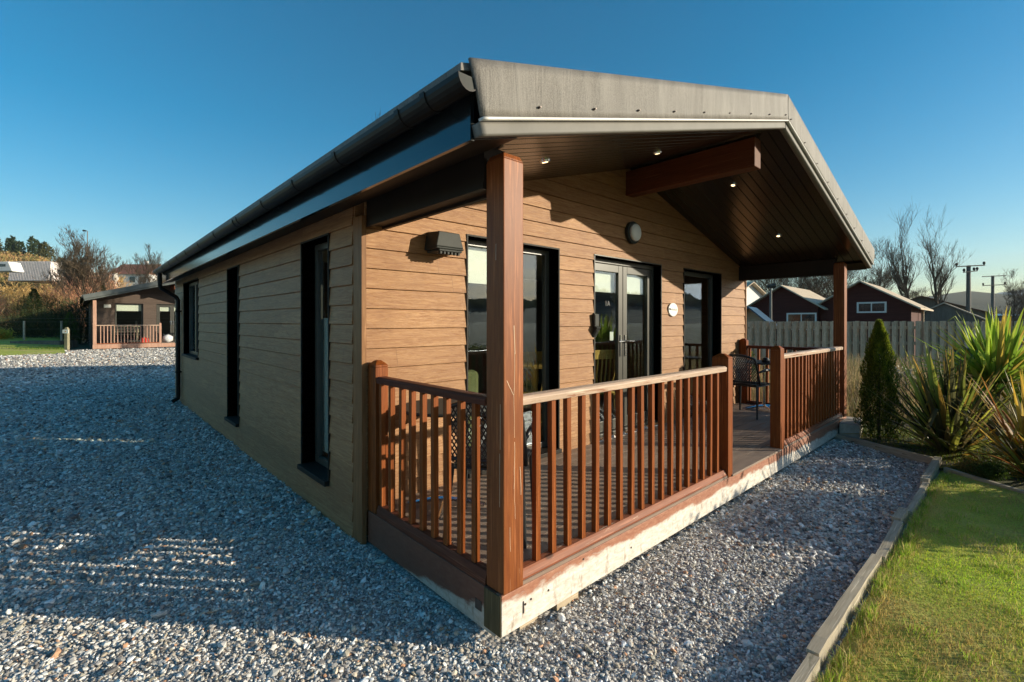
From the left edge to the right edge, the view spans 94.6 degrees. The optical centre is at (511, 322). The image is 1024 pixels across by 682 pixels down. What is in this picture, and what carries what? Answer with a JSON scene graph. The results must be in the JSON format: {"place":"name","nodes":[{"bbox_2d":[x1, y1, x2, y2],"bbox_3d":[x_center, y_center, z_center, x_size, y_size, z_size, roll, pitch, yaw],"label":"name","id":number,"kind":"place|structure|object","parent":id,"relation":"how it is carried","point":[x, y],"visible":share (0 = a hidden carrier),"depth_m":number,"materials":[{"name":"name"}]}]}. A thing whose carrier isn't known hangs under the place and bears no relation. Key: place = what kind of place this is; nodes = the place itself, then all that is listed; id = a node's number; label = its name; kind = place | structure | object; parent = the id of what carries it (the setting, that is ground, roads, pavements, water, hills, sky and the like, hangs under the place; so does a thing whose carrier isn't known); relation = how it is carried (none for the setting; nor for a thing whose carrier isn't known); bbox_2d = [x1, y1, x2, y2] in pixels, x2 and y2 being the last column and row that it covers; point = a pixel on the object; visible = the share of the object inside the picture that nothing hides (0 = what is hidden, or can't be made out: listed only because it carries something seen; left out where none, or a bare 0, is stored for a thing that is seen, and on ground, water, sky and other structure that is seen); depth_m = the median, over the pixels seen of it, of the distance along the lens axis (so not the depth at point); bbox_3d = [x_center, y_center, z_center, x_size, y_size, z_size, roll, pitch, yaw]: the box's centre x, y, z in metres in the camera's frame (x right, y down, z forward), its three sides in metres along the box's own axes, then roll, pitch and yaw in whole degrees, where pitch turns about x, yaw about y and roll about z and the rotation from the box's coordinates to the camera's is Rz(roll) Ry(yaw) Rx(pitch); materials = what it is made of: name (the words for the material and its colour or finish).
{"place":"outdoors","nodes":[
{"label":"outdoors","id":0,"kind":"place"},
{"bbox_2d":[0,327,64,355],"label":"lawn","id":1,"kind":"structure","parent":0,"point":[4,343],"depth_m":22.68,"materials":[{"name":"plant"}]},
{"bbox_2d":[0,327,16,338],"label":"variegated shrub","id":2,"kind":"object","parent":1,"relation":"on","point":[3,333],"visible":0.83,"depth_m":26.54,"materials":[{"name":"green plant"}]},
{"bbox_2d":[0,283,53,328],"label":"twiggy shrub","id":3,"kind":"object","parent":1,"relation":"on","point":[17,296],"visible":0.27,"depth_m":33.79,"materials":[{"name":"brown plant"}]},
{"bbox_2d":[2,345,63,348],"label":"lawn grass","id":4,"kind":"structure","parent":1,"relation":"on","point":[57,347],"depth_m":22.51,"materials":[{"name":"green plant"}]},
{"bbox_2d":[10,340,77,346],"bbox_3d":[-24.698,1.115,24.954,2.600,0.350,1.000,0,0,0],"label":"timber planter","id":5,"kind":"object","parent":1,"relation":"on","point":[73,343],"visible":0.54,"depth_m":24.45,"materials":[{"name":"wood"}]},
{"bbox_2d":[30,283,85,322],"bbox_3d":[-34.495,-1.047,36.066,4.182,4.242,4.718,0,0,-43],"label":"twiggy shrub","id":6,"kind":"object","parent":1,"relation":"on","point":[61,299],"visible":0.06,"depth_m":35.56,"materials":[{"name":"brown plant"}]},
{"bbox_2d":[62,327,69,349],"bbox_3d":[-20.543,0.713,21.791,0.260,1.040,0.143,0,0,0],"label":"number post","id":7,"kind":"object","parent":1,"relation":"on","point":[66,331],"visible":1,"depth_m":21.74,"materials":[{"name":"beige wood"}]},
{"bbox_2d":[50,241,95,295],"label":"bare tree","id":8,"kind":"object","parent":1,"relation":"on","point":[62,269],"visible":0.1,"depth_m":40.12,"materials":[{"name":"brown plant"}]},
{"bbox_2d":[141,337,148,341],"bbox_3d":[-18.684,0.872,24.042,0.320,0.280,0.240,0,0,-43],"label":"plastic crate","id":9,"kind":"object","parent":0,"point":[143,339],"visible":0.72,"depth_m":23.96,"materials":[{"name":"red plastic"}]},
{"bbox_2d":[0,348,942,681],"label":"gravel","id":10,"kind":"structure","parent":0,"point":[480,632],"depth_m":2.83,"materials":[{"name":"grey gravel"}]},
{"bbox_2d":[375,558,387,562],"bbox_3d":[-0.846,1.536,3.057,0.086,0.022,0.045,0,0,-5],"label":"stone","id":11,"kind":"object","parent":10,"relation":"on","point":[380,560],"visible":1,"depth_m":3.05,"materials":[{"name":"grey stone"}]},
{"bbox_2d":[0,0,1023,298],"label":"sky","id":12,"kind":"structure","parent":0,"point":[129,124],"materials":[{"name":"blue"}]},
{"bbox_2d":[40,328,1021,398],"bbox_3d":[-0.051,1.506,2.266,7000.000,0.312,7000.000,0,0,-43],"label":"ground","id":13,"kind":"structure","parent":0,"point":[83,346],"depth_m":24.90,"materials":[{"name":"green plant"}]},
{"bbox_2d":[0,291,21,329],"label":"twiggy shrub","id":14,"kind":"object","parent":13,"relation":"on","point":[2,304],"visible":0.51,"depth_m":30.67,"materials":[{"name":"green plant"}]},
{"bbox_2d":[0,315,49,337],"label":"twiggy shrub","id":15,"kind":"object","parent":13,"relation":"on","point":[15,324],"visible":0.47,"depth_m":27.94,"materials":[{"name":"green plant"}]},
{"bbox_2d":[17,288,56,334],"bbox_3d":[-30.305,-0.381,29.997,2.551,3.711,2.481,0,0,-43],"label":"conifer","id":16,"kind":"object","parent":13,"relation":"on","point":[34,293],"visible":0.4,"depth_m":29.90,"materials":[{"name":"green plant"}]},
{"bbox_2d":[0,293,76,332],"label":"twiggy shrub","id":17,"kind":"object","parent":13,"relation":"on","point":[47,304],"visible":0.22,"depth_m":30.48,"materials":[{"name":"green plant"}]},
{"bbox_2d":[15,307,81,337],"bbox_3d":[-28.268,0.159,29.023,3.364,2.465,3.333,0,0,-43],"label":"twiggy shrub","id":18,"kind":"object","parent":13,"relation":"on","point":[41,318],"visible":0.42,"depth_m":28.39,"materials":[{"name":"green plant"}]},
{"bbox_2d":[0,249,106,319],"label":"hillside scrub","id":19,"kind":"object","parent":13,"relation":"on","point":[10,257],"visible":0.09,"depth_m":124.27,"materials":[{"name":"brown plant"}]},
{"bbox_2d":[29,273,100,339],"bbox_3d":[-30.637,-1.238,33.043,4.628,5.004,4.394,0,0,-43],"label":"twiggy shrub","id":20,"kind":"object","parent":13,"relation":"on","point":[72,294],"visible":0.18,"depth_m":32.32,"materials":[{"name":"brown plant"}]},
{"bbox_2d":[43,297,88,343],"bbox_3d":[-26.479,-0.144,28.977,3.242,3.225,3.477,0,0,0],"label":"twiggy shrub","id":21,"kind":"object","parent":13,"relation":"on","point":[77,314],"visible":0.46,"depth_m":28.42,"materials":[{"name":"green plant"}]},
{"bbox_2d":[54,312,87,343],"bbox_3d":[-25.675,0.391,27.465,1.516,2.182,1.516,0,0,-43],"label":"conifer","id":22,"kind":"object","parent":13,"relation":"on","point":[72,321],"visible":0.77,"depth_m":27.50,"materials":[{"name":"green plant"}]},
{"bbox_2d":[31,224,128,342],"bbox_3d":[-27.697,-2.376,30.508,4.800,7.712,3.853,0,0,-43],"label":"bare tree","id":23,"kind":"object","parent":13,"relation":"on","point":[85,263],"visible":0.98,"depth_m":30.20,"materials":[{"name":"brown plant"}]},
{"bbox_2d":[65,265,126,310],"bbox_3d":[-33.666,-1.897,38.020,5.180,6.207,5.017,0,0,-43],"label":"twiggy shrub","id":24,"kind":"object","parent":13,"relation":"on","point":[98,284],"visible":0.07,"depth_m":38.10,"materials":[{"name":"brown plant"}]},
{"bbox_2d":[23,321,174,340],"bbox_3d":[-24.624,0.485,26.502,12.500,1.900,0.100,0,0,0],"label":"wire fence","id":25,"kind":"object","parent":13,"relation":"on","point":[61,329],"visible":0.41,"depth_m":26.46,"materials":[{"name":"grey wood"}]},
{"bbox_2d":[94,275,138,291],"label":"twiggy shrub","id":26,"kind":"object","parent":13,"relation":"on","point":[119,283],"visible":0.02,"depth_m":40.19,"materials":[{"name":"brown plant"}]},
{"bbox_2d":[80,281,175,348],"bbox_3d":[-20.842,-0.475,28.224,7.346,3.783,10.373,0,0,-43],"label":"holiday cabin","id":27,"kind":"object","parent":13,"relation":"on","point":[149,308],"visible":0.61,"depth_m":24.39,"materials":[{"name":"brown wood"}]},
{"bbox_2d":[111,326,139,342],"bbox_3d":[-19.450,0.563,23.766,1.100,0.900,0.470,0,0,-43],"label":"porch bench","id":28,"kind":"object","parent":27,"relation":"on","point":[132,330],"visible":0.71,"depth_m":23.59,"materials":[{"name":"brown wood"}]},
{"bbox_2d":[115,303,142,342],"bbox_3d":[-19.843,-0.008,24.486,1.149,2.020,0.235,0,0,-43],"label":"window","id":29,"kind":"structure","parent":27,"relation":"in","point":[124,306],"depth_m":24.55,"materials":[{"name":"black glass"}]},
{"bbox_2d":[156,304,175,341],"bbox_3d":[-18.506,-0.002,25.725,1.386,2.040,0.188,0,0,-43],"label":"french door","id":30,"kind":"structure","parent":27,"relation":"in","point":[160,307],"depth_m":25.63,"materials":[{"name":"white glass"}]},
{"bbox_2d":[163,334,172,341],"bbox_3d":[-17.879,0.788,24.540,0.433,0.446,0.373,0,0,-43],"label":"white bag","id":31,"kind":"object","parent":27,"relation":"on","point":[167,338],"visible":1,"depth_m":24.43,"materials":[{"name":"white plastic"}]},
{"bbox_2d":[123,242,166,284],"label":"bare tree","id":32,"kind":"object","parent":13,"relation":"on","point":[148,278],"visible":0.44,"depth_m":43.69,"materials":[{"name":"brown plant"}]},
{"bbox_2d":[152,57,874,637],"bbox_3d":[-1.004,-0.195,8.092,7.346,3.783,10.381,0,0,-43],"label":"holiday cabin","id":33,"kind":"object","parent":13,"relation":"on","point":[488,221],"visible":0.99,"depth_m":3.75,"materials":[{"name":"brown wood"}]},
{"bbox_2d":[181,278,198,359],"bbox_3d":[-5.575,-0.069,8.286,0.187,1.349,1.443,0,0,-43],"label":"window","id":34,"kind":"structure","parent":33,"relation":"in","point":[193,315],"depth_m":8.71,"materials":[{"name":"black glass"}]},
{"bbox_2d":[224,265,239,426],"bbox_3d":[-3.486,0.278,6.029,0.210,1.978,0.612,0,0,-43],"label":"window","id":35,"kind":"structure","parent":33,"relation":"in","point":[234,420],"depth_m":6.21,"materials":[{"name":"black glass"}]},
{"bbox_2d":[297,233,330,486],"bbox_3d":[-1.587,0.284,3.967,0.217,1.978,0.628,0,0,-43],"label":"window","id":36,"kind":"structure","parent":33,"relation":"in","point":[318,470],"depth_m":4.18,"materials":[{"name":"black glass"}]},
{"bbox_2d":[406,398,486,520],"bbox_3d":[-0.465,0.938,3.351,0.658,0.710,0.658,0,0,-43],"label":"bistro table","id":37,"kind":"object","parent":33,"relation":"on","point":[440,414],"visible":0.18,"depth_m":3.30,"materials":[{"name":"black metal"}]},
{"bbox_2d":[468,370,477,445],"bbox_3d":[-0.977,0.827,4.455,1.000,0.770,0.920,0,0,-43],"label":"chair","id":38,"kind":"object","parent":33,"relation":"on","point":[472,380],"visible":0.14,"depth_m":4.39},
{"bbox_2d":[451,402,531,548],"bbox_3d":[-0.132,0.864,2.970,0.556,0.866,0.586,0,0,8],"label":"garden chair","id":39,"kind":"object","parent":33,"relation":"on","point":[527,453],"visible":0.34,"depth_m":2.78,"materials":[{"name":"black metal"}]},
{"bbox_2d":[465,234,561,478],"bbox_3d":[-0.007,0.271,4.356,1.149,2.020,0.235,0,0,-43],"label":"window","id":40,"kind":"structure","parent":33,"relation":"in","point":[476,251],"depth_m":4.68,"materials":[{"name":"black glass"}]},
{"bbox_2d":[523,351,541,393],"bbox_3d":[0.186,0.804,5.501,0.419,0.971,0.480,0,0,-13],"label":"dining chair","id":41,"kind":"object","parent":33,"relation":"on","point":[532,356],"visible":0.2,"depth_m":5.29,"materials":[{"name":"brown wood"}]},
{"bbox_2d":[523,361,541,422],"bbox_3d":[0.298,0.911,6.319,1.000,0.750,1.000,0,0,-43],"label":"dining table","id":42,"kind":"object","parent":33,"relation":"on","point":[528,418],"visible":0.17,"depth_m":6.28,"materials":[{"name":"brown wood"}]},
{"bbox_2d":[595,349,614,416],"bbox_3d":[1.029,0.803,5.837,0.419,0.971,0.479,0,0,-28],"label":"dining chair","id":43,"kind":"object","parent":33,"relation":"on","point":[605,354],"visible":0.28,"depth_m":5.65,"materials":[{"name":"brown wood"}]},
{"bbox_2d":[593,254,661,437],"bbox_3d":[1.329,0.277,5.595,1.386,2.040,0.188,0,0,-43],"label":"french door","id":44,"kind":"structure","parent":33,"relation":"in","point":[630,277],"depth_m":5.66,"materials":[{"name":"black glass"}]},
{"bbox_2d":[683,268,721,416],"bbox_3d":[2.700,0.263,6.832,1.164,2.020,0.220,0,0,-43],"label":"window","id":45,"kind":"structure","parent":33,"relation":"in","point":[710,277],"depth_m":7.20,"materials":[{"name":"black glass"}]},
{"bbox_2d":[729,354,769,419],"bbox_3d":[3.279,0.852,6.590,0.586,0.866,0.556,0,0,-38],"label":"garden chair","id":46,"kind":"object","parent":33,"relation":"on","point":[739,382],"visible":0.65,"depth_m":6.39,"materials":[{"name":"black"}]},
{"bbox_2d":[741,360,769,409],"bbox_3d":[3.739,0.926,7.007,0.658,0.710,0.658,0,0,-43],"label":"bistro table","id":47,"kind":"object","parent":33,"relation":"on","point":[764,404],"visible":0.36,"depth_m":6.99,"materials":[{"name":"black metal"}]},
{"bbox_2d":[761,358,769,361],"bbox_3d":[3.683,0.536,6.860,0.110,0.065,0.110,0,0,-43],"label":"ashtray","id":48,"kind":"object","parent":47,"relation":"on","point":[765,360],"visible":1,"depth_m":6.82,"materials":[{"name":"black plastic"}]},
{"bbox_2d":[747,282,765,304],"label":"tan house","id":49,"kind":"structure","parent":13,"relation":"on","point":[755,291],"depth_m":34.19,"materials":[{"name":"white paint"}]},
{"bbox_2d":[767,283,775,319],"bbox_3d":[11.520,-0.109,21.000,0.352,3.323,0.220,0,0,0],"label":"street lamp","id":50,"kind":"object","parent":13,"relation":"on","point":[771,286],"visible":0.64,"depth_m":20.95,"materials":[{"name":"metal"}]},
{"bbox_2d":[749,277,809,292],"bbox_3d":[20.597,-3.402,37.841,6.114,10.212,5.142,0,0,-43],"label":"bare tree","id":51,"kind":"object","parent":13,"relation":"on","point":[785,281],"visible":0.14,"depth_m":37.45,"materials":[{"name":"brown plant"}]},
{"bbox_2d":[789,653,819,681],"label":"edging board","id":52,"kind":"object","parent":13,"relation":"on","point":[808,669],"visible":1,"depth_m":2.04,"materials":[{"name":"grey wood"}]},
{"bbox_2d":[782,268,870,297],"bbox_3d":[25.285,-2.840,40.082,5.547,9.095,7.340,0,0,-13],"label":"bare tree","id":53,"kind":"object","parent":13,"relation":"on","point":[815,289],"visible":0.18,"depth_m":38.66,"materials":[{"name":"brown plant"}]},
{"bbox_2d":[796,237,884,297],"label":"bare tree","id":54,"kind":"object","parent":13,"relation":"on","point":[830,292],"visible":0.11,"depth_m":41.47,"materials":[{"name":"brown plant"}]},
{"bbox_2d":[806,553,881,670],"bbox_3d":[1.839,1.562,2.570,1.305,0.178,0.053,0,0,-42],"label":"edging board","id":55,"kind":"object","parent":13,"relation":"on","point":[831,629],"visible":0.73,"depth_m":2.43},
{"bbox_2d":[839,416,862,438],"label":"concrete block","id":56,"kind":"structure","parent":13,"relation":"on","point":[848,425],"depth_m":6.23,"materials":[{"name":"grey concrete"}]},
{"bbox_2d":[817,280,933,357],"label":"red shed","id":57,"kind":"structure","parent":13,"relation":"on","point":[866,302],"depth_m":21.77,"materials":[{"name":"brown wood"}]},
{"bbox_2d":[857,302,886,312],"bbox_3d":[16.509,-0.719,21.694,0.050,0.500,1.100,0,0,-44],"label":"window","id":58,"kind":"structure","parent":57,"relation":"in","point":[862,307],"depth_m":21.67,"materials":[{"name":"white plastic"}]},
{"bbox_2d":[918,308,923,355],"bbox_3d":[19.251,0.390,22.501,0.780,2.316,0.141,0,0,0],"label":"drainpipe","id":59,"kind":"object","parent":57,"relation":"attached to","point":[922,315],"visible":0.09,"depth_m":22.47,"materials":[{"name":"white plastic"}]},
{"bbox_2d":[832,434,932,463],"bbox_3d":[4.466,1.555,5.715,0.048,0.173,1.243,0,0,-16],"label":"edging board","id":60,"kind":"object","parent":13,"relation":"on","point":[910,455],"visible":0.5,"depth_m":5.59,"materials":[{"name":"wood"}]},
{"bbox_2d":[869,236,898,289],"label":"bare tree","id":61,"kind":"object","parent":13,"relation":"on","point":[881,278],"visible":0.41,"depth_m":41.90,"materials":[{"name":"brown plant"}]},
{"bbox_2d":[746,321,1023,371],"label":"timber fence","id":62,"kind":"object","parent":13,"relation":"on","point":[765,333],"visible":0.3,"depth_m":13.85,"materials":[{"name":"grey wood"}]},
{"bbox_2d":[751,349,1021,422],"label":"dry grass","id":63,"kind":"structure","parent":13,"relation":"on","point":[854,377],"depth_m":8.54,"materials":[{"name":"plant"}]},
{"bbox_2d":[851,263,923,305],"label":"bare tree","id":64,"kind":"object","parent":13,"relation":"on","point":[875,282],"visible":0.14,"depth_m":43.48,"materials":[{"name":"brown plant"}]},
{"bbox_2d":[876,520,902,567],"bbox_3d":[2.615,1.563,3.267,0.758,0.172,0.052,0,0,-44],"label":"edging board","id":65,"kind":"object","parent":13,"relation":"on","point":[888,543],"visible":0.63,"depth_m":3.23,"materials":[{"name":"grey wood"}]},
{"bbox_2d":[891,507,907,527],"bbox_3d":[2.998,1.555,3.648,0.300,0.187,0.058,0,0,-42],"label":"edging board","id":66,"kind":"object","parent":13,"relation":"on","point":[900,513],"visible":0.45,"depth_m":3.62,"materials":[{"name":"grey wood"}]},
{"bbox_2d":[877,205,928,298],"bbox_3d":[29.686,-3.892,35.833,3.204,11.235,2.651,0,0,18],"label":"bare tree","id":67,"kind":"object","parent":13,"relation":"on","point":[901,285],"visible":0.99,"depth_m":35.82,"materials":[{"name":"brown plant"}]},
{"bbox_2d":[897,286,929,298],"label":"bare tree","id":68,"kind":"object","parent":13,"relation":"on","point":[911,293],"visible":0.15,"depth_m":59.51,"materials":[{"name":"brown plant"}]},
{"bbox_2d":[907,482,928,519],"bbox_3d":[3.501,1.565,4.072,0.985,0.165,0.044,0,0,-43],"label":"edging board","id":69,"kind":"object","parent":13,"relation":"on","point":[921,492],"visible":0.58,"depth_m":4.03,"materials":[{"name":"grey wood"}]},
{"bbox_2d":[920,456,941,486],"bbox_3d":[4.249,1.548,4.779,1.045,0.194,0.064,0,0,-43],"label":"edging board","id":70,"kind":"object","parent":13,"relation":"on","point":[931,470],"visible":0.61,"depth_m":4.69,"materials":[{"name":"grey wood"}]},
{"bbox_2d":[913,205,974,305],"bbox_3d":[32.703,-3.671,35.798,3.381,10.765,3.609,0,0,-43],"label":"bare tree","id":71,"kind":"object","parent":13,"relation":"on","point":[943,279],"visible":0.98,"depth_m":35.91,"materials":[{"name":"brown plant"}]},
{"bbox_2d":[955,262,985,312],"bbox_3d":[36.715,-1.662,37.947,2.400,6.522,0.405,0,0,0],"label":"utility pole","id":72,"kind":"object","parent":13,"relation":"on","point":[968,287],"visible":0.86,"depth_m":37.86,"materials":[{"name":"grey wood"}]},
{"bbox_2d":[943,467,1023,492],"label":"edging board","id":73,"kind":"object","parent":13,"relation":"on","point":[963,474],"visible":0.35,"depth_m":4.49,"materials":[{"name":"wood"}]},
{"bbox_2d":[982,275,1005,319],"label":"utility pole","id":74,"kind":"object","parent":13,"relation":"on","point":[992,296],"visible":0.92,"depth_m":51.88,"materials":[{"name":"grey wood"}]},
{"bbox_2d":[990,314,1023,330],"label":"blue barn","id":75,"kind":"structure","parent":13,"relation":"on","point":[999,317],"depth_m":65.88,"materials":[{"name":"metal"}]},
{"bbox_2d":[995,269,1023,325],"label":"bare tree","id":76,"kind":"object","parent":13,"relation":"on","point":[1016,311],"visible":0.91,"depth_m":59.89,"materials":[{"name":"brown plant"}]},
{"bbox_2d":[747,306,776,355],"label":"awning shed","id":77,"kind":"structure","parent":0,"point":[754,314],"depth_m":18.94,"materials":[{"name":"grey metal"}]},
{"bbox_2d":[747,285,827,351],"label":"red shed","id":78,"kind":"structure","parent":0,"point":[789,303],"depth_m":23.86,"materials":[{"name":"brown wood"}]},
{"bbox_2d":[786,313,816,329],"bbox_3d":[14.322,-0.080,23.385,1.300,0.850,0.050,0,0,45],"label":"window","id":79,"kind":"structure","parent":78,"relation":"in","point":[791,317],"depth_m":23.36,"materials":[{"name":"white plastic"}]},
{"bbox_2d":[813,470,1023,681],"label":"lawn","id":80,"kind":"structure","parent":0,"point":[943,599],"depth_m":2.57,"materials":[{"name":"plant"}]},
{"bbox_2d":[821,291,1019,313],"bbox_3d":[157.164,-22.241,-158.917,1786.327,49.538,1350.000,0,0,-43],"label":"southern hills","id":81,"kind":"structure","parent":0,"point":[980,300],"depth_m":423.16,"materials":[{"name":"grey"}]},
{"bbox_2d":[847,379,1023,489],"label":"planting bed","id":82,"kind":"object","parent":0,"point":[1010,482],"visible":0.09,"depth_m":5.57,"materials":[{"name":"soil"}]},
{"bbox_2d":[853,319,906,441],"bbox_3d":[4.758,0.755,6.121,0.529,1.630,0.531,0,0,9],"label":"cypress","id":83,"kind":"object","parent":82,"relation":"on","point":[878,347],"visible":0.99,"depth_m":6.04,"materials":[{"name":"green plant"}]},
{"bbox_2d":[894,360,943,398],"bbox_3d":[7.497,1.125,8.902,1.100,0.917,1.075,0,0,-7],"label":"seed head shrub","id":84,"kind":"object","parent":82,"relation":"on","point":[903,373],"visible":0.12,"depth_m":8.70,"materials":[{"name":"brown plant"}]},
{"bbox_2d":[847,342,1020,462],"bbox_3d":[5.069,1.115,5.608,2.146,1.808,2.068,0,0,-10],"label":"flax plant","id":85,"kind":"object","parent":82,"relation":"on","point":[937,412],"visible":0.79,"depth_m":5.47,"materials":[{"name":"green plant"}]},
{"bbox_2d":[898,369,1023,477],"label":"flax plant","id":86,"kind":"object","parent":82,"relation":"on","point":[1014,454],"visible":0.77,"depth_m":4.84,"materials":[{"name":"green plant"}]},
{"bbox_2d":[903,306,1023,444],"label":"cordyline","id":87,"kind":"object","parent":82,"relation":"on","point":[996,348],"visible":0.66,"depth_m":5.75,"materials":[{"name":"green plant"}]},
{"bbox_2d":[952,458,979,474],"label":"weed clump","id":88,"kind":"object","parent":82,"relation":"on","point":[965,467],"visible":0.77,"depth_m":4.82,"materials":[{"name":"green plant"}]},
{"bbox_2d":[966,456,1014,481],"bbox_3d":[4.566,1.413,4.532,0.298,0.289,0.313,0,0,24],"label":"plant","id":89,"kind":"object","parent":82,"relation":"on","point":[988,470],"visible":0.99,"depth_m":4.48,"materials":[{"name":"green plant"}]},
{"bbox_2d":[912,296,994,320],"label":"grey house","id":90,"kind":"structure","parent":0,"point":[928,302],"depth_m":44.34,"materials":[{"name":"brown tile"}]},
{"bbox_2d":[924,302,985,349],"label":"grey shed","id":91,"kind":"structure","parent":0,"point":[943,311],"depth_m":26.89,"materials":[{"name":"grey wood"}]},
{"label":"hill","id":92,"kind":"structure","parent":0,"visible":0},
{"bbox_2d":[0,261,23,271],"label":"caravan","id":93,"kind":"object","parent":92,"relation":"on","point":[7,266],"visible":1,"depth_m":90.26,"materials":[{"name":"white metal"}]},
{"bbox_2d":[0,235,61,261],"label":"conifer wood","id":94,"kind":"object","parent":92,"relation":"on","point":[33,247],"visible":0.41,"depth_m":152.78,"materials":[{"name":"green plant"}]},
{"bbox_2d":[8,261,63,283],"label":"industrial shed","id":95,"kind":"structure","parent":92,"relation":"on","point":[33,268],"depth_m":110.25,"materials":[{"name":"grey metal"}]},
{"bbox_2d":[94,273,118,288],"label":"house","id":96,"kind":"structure","parent":92,"relation":"on","point":[111,278],"depth_m":92.22,"materials":[{"name":"white tile"}]},
{"bbox_2d":[113,261,157,286],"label":"house","id":97,"kind":"structure","parent":92,"relation":"on","point":[130,277],"depth_m":92.77,"materials":[{"name":"brown tile"}]},
{"bbox_2d":[129,277,134,281],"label":"window","id":98,"kind":"structure","parent":97,"relation":"in","point":[131,279],"depth_m":92.71,"materials":[{"name":"glass"}]}
]}

